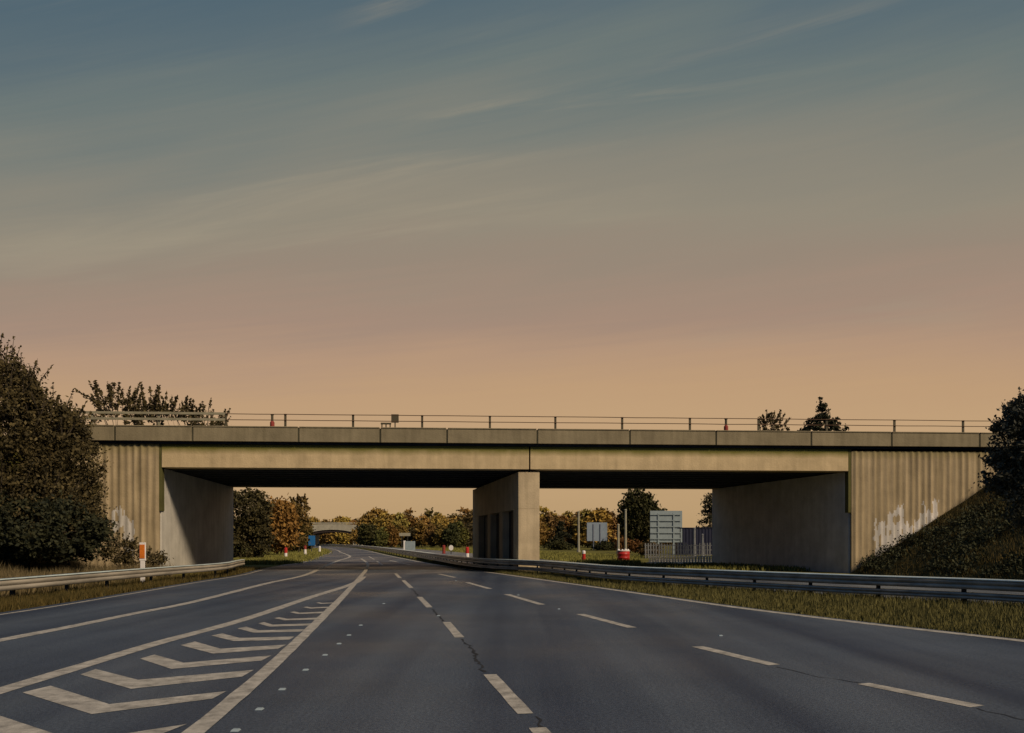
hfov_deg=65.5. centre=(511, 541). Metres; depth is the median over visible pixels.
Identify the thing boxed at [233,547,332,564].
meadow grass
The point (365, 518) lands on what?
tree
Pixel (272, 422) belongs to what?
marker post
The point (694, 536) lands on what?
pole
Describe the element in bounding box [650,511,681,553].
billboard
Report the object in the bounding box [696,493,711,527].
conifer
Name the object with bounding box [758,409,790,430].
shrub
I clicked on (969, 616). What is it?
verge grass
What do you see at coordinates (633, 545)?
bush
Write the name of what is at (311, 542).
road sign
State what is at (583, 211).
sky
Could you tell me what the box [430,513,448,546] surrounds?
tree
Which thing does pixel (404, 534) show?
road sign
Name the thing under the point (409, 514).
tree
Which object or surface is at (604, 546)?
bush
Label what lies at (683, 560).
fence
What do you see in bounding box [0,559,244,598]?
safety barrier
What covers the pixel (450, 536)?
tree
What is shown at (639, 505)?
tree
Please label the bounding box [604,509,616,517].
tree
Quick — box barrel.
[617,550,629,559]
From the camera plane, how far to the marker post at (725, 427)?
43.76 m
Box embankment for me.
[850,486,1023,579]
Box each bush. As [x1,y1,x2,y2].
[0,489,119,566]
[96,530,173,567]
[543,538,573,549]
[587,539,616,550]
[614,535,641,552]
[636,540,663,555]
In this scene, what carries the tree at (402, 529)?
on the ground at (586, 549)
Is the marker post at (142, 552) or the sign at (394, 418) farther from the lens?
the sign at (394, 418)
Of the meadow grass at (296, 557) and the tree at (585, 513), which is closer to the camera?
the meadow grass at (296, 557)
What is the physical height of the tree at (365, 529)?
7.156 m
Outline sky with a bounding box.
[0,0,1023,527]
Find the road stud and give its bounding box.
[230,728,240,731]
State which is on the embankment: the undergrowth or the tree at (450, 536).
the undergrowth
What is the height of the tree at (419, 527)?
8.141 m
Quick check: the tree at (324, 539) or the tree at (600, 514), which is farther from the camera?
the tree at (324, 539)
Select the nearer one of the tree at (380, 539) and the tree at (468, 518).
the tree at (380, 539)
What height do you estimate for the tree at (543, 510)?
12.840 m
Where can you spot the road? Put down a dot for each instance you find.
(488, 652)
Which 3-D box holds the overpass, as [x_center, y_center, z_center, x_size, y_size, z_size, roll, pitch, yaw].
[3.598,-2.195,49.217,56.540,8.690,15.635,0,0,-4]
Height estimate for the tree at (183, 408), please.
10.062 m
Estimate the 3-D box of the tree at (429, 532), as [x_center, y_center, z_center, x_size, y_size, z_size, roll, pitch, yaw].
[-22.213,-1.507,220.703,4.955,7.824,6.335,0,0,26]
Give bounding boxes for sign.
[308,536,314,550]
[391,414,398,426]
[399,533,409,540]
[587,522,606,550]
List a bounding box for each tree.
[0,333,104,562]
[75,380,175,424]
[147,389,230,425]
[233,487,281,557]
[249,494,305,553]
[288,519,315,551]
[289,493,312,551]
[308,516,325,543]
[320,519,331,543]
[325,516,348,543]
[333,516,351,545]
[349,511,375,543]
[354,523,371,545]
[364,522,377,545]
[369,507,385,545]
[370,511,395,545]
[372,526,389,546]
[385,513,398,546]
[385,524,400,546]
[392,512,410,530]
[397,524,412,546]
[403,507,417,527]
[405,527,420,546]
[411,520,430,546]
[413,513,431,546]
[420,507,439,545]
[422,522,436,547]
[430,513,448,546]
[432,523,446,547]
[442,522,462,547]
[447,513,469,545]
[447,515,459,523]
[453,521,469,547]
[455,507,472,545]
[459,509,472,546]
[462,522,472,546]
[539,505,567,547]
[539,516,549,546]
[541,511,566,543]
[558,515,571,541]
[562,511,576,547]
[568,510,581,546]
[572,507,616,546]
[572,509,597,547]
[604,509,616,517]
[605,518,623,542]
[614,489,667,543]
[797,396,848,430]
[971,387,1023,533]
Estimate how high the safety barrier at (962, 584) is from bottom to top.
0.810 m
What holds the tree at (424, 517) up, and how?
on the ground at (586, 549)
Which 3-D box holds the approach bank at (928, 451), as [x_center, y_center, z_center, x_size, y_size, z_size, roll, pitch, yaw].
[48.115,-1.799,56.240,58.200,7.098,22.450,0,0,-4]
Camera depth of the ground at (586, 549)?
108.75 m
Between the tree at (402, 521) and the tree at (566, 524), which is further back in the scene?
the tree at (402, 521)
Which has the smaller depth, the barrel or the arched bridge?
the barrel
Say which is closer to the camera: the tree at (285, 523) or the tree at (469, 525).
the tree at (285, 523)
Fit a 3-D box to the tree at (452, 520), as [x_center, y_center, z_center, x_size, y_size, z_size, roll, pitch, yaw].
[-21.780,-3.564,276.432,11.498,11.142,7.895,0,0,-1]
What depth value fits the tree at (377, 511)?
272.72 m
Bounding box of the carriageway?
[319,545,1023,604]
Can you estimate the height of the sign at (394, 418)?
1.680 m
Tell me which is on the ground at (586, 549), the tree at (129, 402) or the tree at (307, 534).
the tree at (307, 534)
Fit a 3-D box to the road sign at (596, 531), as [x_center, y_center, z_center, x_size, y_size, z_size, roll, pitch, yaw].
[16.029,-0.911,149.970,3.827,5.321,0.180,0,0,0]
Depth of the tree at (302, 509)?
111.71 m
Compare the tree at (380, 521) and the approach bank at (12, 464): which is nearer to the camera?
the approach bank at (12, 464)
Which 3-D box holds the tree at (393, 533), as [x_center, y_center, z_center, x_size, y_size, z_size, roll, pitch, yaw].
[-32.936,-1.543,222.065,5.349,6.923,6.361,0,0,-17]
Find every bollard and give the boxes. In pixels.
[465,547,468,556]
[582,550,585,560]
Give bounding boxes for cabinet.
[403,541,414,549]
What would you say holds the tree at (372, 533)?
on the ground at (586, 549)
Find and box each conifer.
[546,520,572,549]
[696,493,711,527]
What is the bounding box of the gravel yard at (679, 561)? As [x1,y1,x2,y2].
[648,559,711,563]
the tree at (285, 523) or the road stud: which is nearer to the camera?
the road stud
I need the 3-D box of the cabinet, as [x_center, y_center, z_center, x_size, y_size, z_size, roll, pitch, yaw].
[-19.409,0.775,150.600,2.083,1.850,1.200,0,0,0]
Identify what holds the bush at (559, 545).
on the ground at (586, 549)
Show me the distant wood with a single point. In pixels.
(668, 543)
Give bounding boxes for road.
[0,546,1023,732]
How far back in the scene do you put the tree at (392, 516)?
267.73 m
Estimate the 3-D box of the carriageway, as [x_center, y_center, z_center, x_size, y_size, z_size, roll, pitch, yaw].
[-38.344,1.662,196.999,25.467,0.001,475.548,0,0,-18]
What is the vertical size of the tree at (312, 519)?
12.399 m
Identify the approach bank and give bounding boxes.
[0,439,22,498]
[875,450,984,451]
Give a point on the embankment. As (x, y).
(1005, 544)
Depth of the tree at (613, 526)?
213.07 m
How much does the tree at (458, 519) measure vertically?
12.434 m
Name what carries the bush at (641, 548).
on the ground at (586, 549)
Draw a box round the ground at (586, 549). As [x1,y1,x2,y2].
[73,543,1018,635]
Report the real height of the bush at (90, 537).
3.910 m
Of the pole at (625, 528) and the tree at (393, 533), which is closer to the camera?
the pole at (625, 528)
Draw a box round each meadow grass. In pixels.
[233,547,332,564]
[415,547,809,571]
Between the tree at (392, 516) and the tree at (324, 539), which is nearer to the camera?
the tree at (392, 516)
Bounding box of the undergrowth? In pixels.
[855,481,1023,579]
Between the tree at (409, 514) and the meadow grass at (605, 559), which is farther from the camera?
the tree at (409, 514)
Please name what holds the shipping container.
on the ground at (586, 549)
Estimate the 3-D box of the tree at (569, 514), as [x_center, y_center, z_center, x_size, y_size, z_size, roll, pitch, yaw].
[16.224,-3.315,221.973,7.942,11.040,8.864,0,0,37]
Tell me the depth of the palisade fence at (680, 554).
80.00 m
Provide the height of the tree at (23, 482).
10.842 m
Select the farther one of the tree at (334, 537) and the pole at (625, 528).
the tree at (334, 537)
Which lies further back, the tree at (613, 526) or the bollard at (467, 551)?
the tree at (613, 526)
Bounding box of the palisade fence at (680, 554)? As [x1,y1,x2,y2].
[644,543,711,557]
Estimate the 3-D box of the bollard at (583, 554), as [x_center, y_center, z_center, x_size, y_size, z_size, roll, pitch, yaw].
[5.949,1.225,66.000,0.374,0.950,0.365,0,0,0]
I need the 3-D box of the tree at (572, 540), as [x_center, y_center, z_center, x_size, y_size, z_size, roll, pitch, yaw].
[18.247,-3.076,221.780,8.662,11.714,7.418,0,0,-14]
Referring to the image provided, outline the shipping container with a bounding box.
[675,528,711,553]
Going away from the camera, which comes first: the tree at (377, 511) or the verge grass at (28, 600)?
the verge grass at (28, 600)
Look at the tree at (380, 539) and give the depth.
218.97 m
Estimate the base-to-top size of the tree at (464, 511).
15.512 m
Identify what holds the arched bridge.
on the ground at (586, 549)
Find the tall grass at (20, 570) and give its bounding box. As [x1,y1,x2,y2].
[0,553,173,596]
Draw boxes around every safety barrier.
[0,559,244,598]
[319,544,1023,602]
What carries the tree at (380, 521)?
on the ground at (586, 549)
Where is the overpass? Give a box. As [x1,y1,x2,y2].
[71,411,1016,572]
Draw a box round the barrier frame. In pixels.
[381,423,390,426]
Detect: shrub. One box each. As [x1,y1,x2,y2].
[19,398,118,561]
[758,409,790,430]
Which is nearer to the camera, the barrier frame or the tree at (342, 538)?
the barrier frame
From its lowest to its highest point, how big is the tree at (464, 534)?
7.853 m
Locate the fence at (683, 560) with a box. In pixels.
[648,556,711,561]
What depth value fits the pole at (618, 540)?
109.89 m
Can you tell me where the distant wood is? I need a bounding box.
[239,527,696,544]
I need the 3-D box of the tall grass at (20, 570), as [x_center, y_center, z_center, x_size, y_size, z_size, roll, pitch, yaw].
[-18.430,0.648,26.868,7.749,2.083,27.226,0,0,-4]
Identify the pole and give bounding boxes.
[577,511,579,551]
[616,524,619,553]
[624,509,626,548]
[692,527,695,555]
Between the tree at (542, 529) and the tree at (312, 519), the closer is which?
the tree at (542, 529)
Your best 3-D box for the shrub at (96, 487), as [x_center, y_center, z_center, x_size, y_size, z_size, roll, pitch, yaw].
[-20.456,-2.818,36.555,4.664,7.599,3.704,0,0,0]
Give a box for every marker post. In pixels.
[139,542,145,581]
[270,415,274,425]
[724,419,727,429]
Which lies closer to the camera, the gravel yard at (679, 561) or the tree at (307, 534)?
the gravel yard at (679, 561)
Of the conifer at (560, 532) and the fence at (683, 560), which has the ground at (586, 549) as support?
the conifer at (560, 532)
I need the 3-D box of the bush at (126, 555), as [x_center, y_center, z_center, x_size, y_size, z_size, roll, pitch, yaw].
[-18.199,0.670,38.493,3.387,2.481,2.378,0,0,-27]
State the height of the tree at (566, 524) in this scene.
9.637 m
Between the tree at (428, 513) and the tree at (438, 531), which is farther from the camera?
the tree at (428, 513)
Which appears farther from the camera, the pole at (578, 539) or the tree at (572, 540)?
the tree at (572, 540)
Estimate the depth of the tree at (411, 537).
231.71 m
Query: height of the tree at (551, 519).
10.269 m
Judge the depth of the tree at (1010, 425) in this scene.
30.79 m
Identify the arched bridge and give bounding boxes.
[312,522,358,545]
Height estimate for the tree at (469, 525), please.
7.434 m
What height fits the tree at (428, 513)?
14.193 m
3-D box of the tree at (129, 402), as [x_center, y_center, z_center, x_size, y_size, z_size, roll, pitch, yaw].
[-30.523,-7.490,63.574,7.322,10.938,5.032,0,0,0]
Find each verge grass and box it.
[0,566,259,611]
[412,557,1023,638]
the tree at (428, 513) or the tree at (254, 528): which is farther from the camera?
the tree at (428, 513)
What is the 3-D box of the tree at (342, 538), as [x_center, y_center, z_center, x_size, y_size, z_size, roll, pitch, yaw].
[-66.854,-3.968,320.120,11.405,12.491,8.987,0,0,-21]

